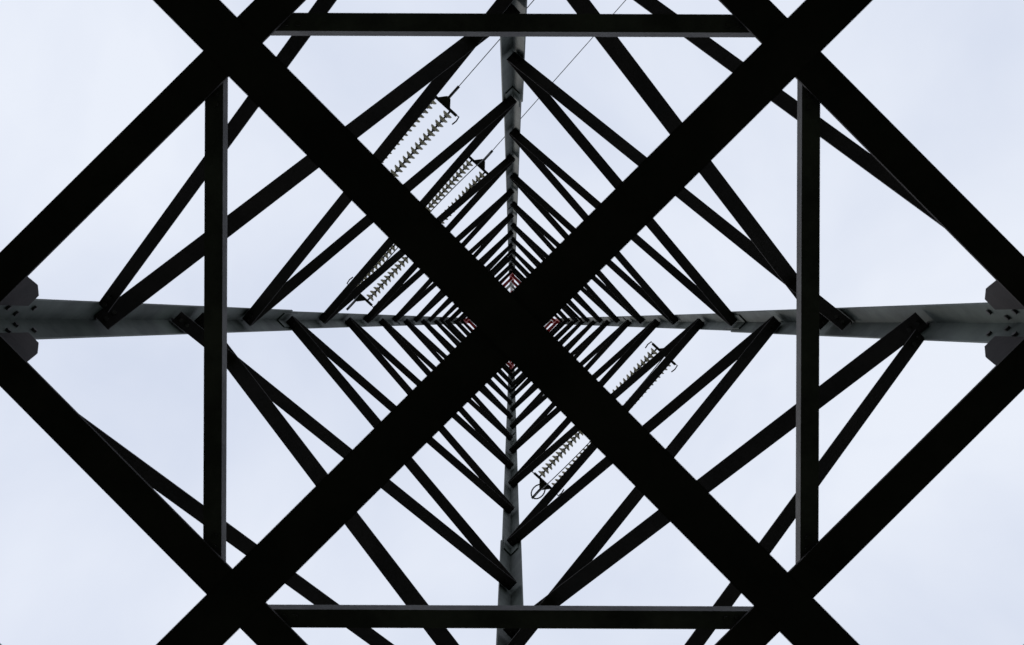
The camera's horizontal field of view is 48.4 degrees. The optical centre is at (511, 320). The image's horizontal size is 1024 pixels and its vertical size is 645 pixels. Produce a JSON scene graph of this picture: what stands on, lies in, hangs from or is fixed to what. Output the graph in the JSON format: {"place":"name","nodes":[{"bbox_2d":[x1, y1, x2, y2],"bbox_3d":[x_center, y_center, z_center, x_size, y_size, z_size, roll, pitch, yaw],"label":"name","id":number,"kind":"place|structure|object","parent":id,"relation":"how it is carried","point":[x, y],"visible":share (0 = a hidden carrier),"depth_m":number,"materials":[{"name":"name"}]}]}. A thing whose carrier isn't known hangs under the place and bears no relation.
{"place":"outdoors","nodes":[
{"label":"outdoors","id":0,"kind":"place"},
{"bbox_2d":[0,0,1023,644],"label":"sky","id":1,"kind":"structure","parent":0,"point":[75,569],"materials":[{"name":"white"}]},
{"bbox_3d":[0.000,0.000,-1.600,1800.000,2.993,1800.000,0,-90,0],"label":"ground","id":2,"kind":"structure","parent":0,"visible":0},
{"bbox_2d":[0,0,1023,644],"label":"transmission tower","id":3,"kind":"structure","parent":2,"relation":"on","point":[512,330],"depth_m":5.09,"materials":[{"name":"metal"}]},
{"bbox_2d":[346,244,407,310],"bbox_3d":[-3.440,-1.335,30.932,2.923,0.344,1.029,-43,-90,0],"label":"insulator string","id":4,"kind":"object","parent":3,"relation":"attached to","point":[360,297],"visible":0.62,"depth_m":30.86,"materials":[{"name":"ceramic"}]},
{"bbox_2d":[383,86,459,176],"bbox_3d":[-2.289,-4.467,26.831,2.974,0.346,1.029,-43,-90,0],"label":"insulator string","id":5,"kind":"object","parent":3,"relation":"attached to","point":[444,101],"visible":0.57,"depth_m":26.76,"materials":[{"name":"ceramic"}]},
{"bbox_2d":[426,150,492,223],"bbox_3d":[-1.553,-3.588,30.932,2.923,0.344,1.029,-43,-90,0],"label":"insulator string","id":6,"kind":"object","parent":3,"relation":"attached to","point":[481,165],"visible":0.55,"depth_m":30.86,"materials":[{"name":"ceramic"}]},
{"bbox_2d":[531,430,590,498],"bbox_3d":[1.580,3.778,30.932,2.923,0.344,1.029,-43,-90,0],"label":"insulator string","id":7,"kind":"object","parent":3,"relation":"attached to","point":[542,483],"visible":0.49,"depth_m":30.86,"materials":[{"name":"ceramic"}]},
{"bbox_2d":[348,0,661,496],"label":"power line","id":8,"kind":"object","parent":7,"relation":"hanging from","point":[472,169],"visible":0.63,"depth_m":30.13,"materials":[{"name":"metal"}]},
{"bbox_2d":[612,341,677,407],"bbox_3d":[3.467,1.526,30.932,2.923,0.344,1.029,-43,-90,0],"label":"insulator string","id":9,"kind":"object","parent":3,"relation":"attached to","point":[653,352],"visible":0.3,"depth_m":30.86,"materials":[{"name":"ceramic"}]}
]}

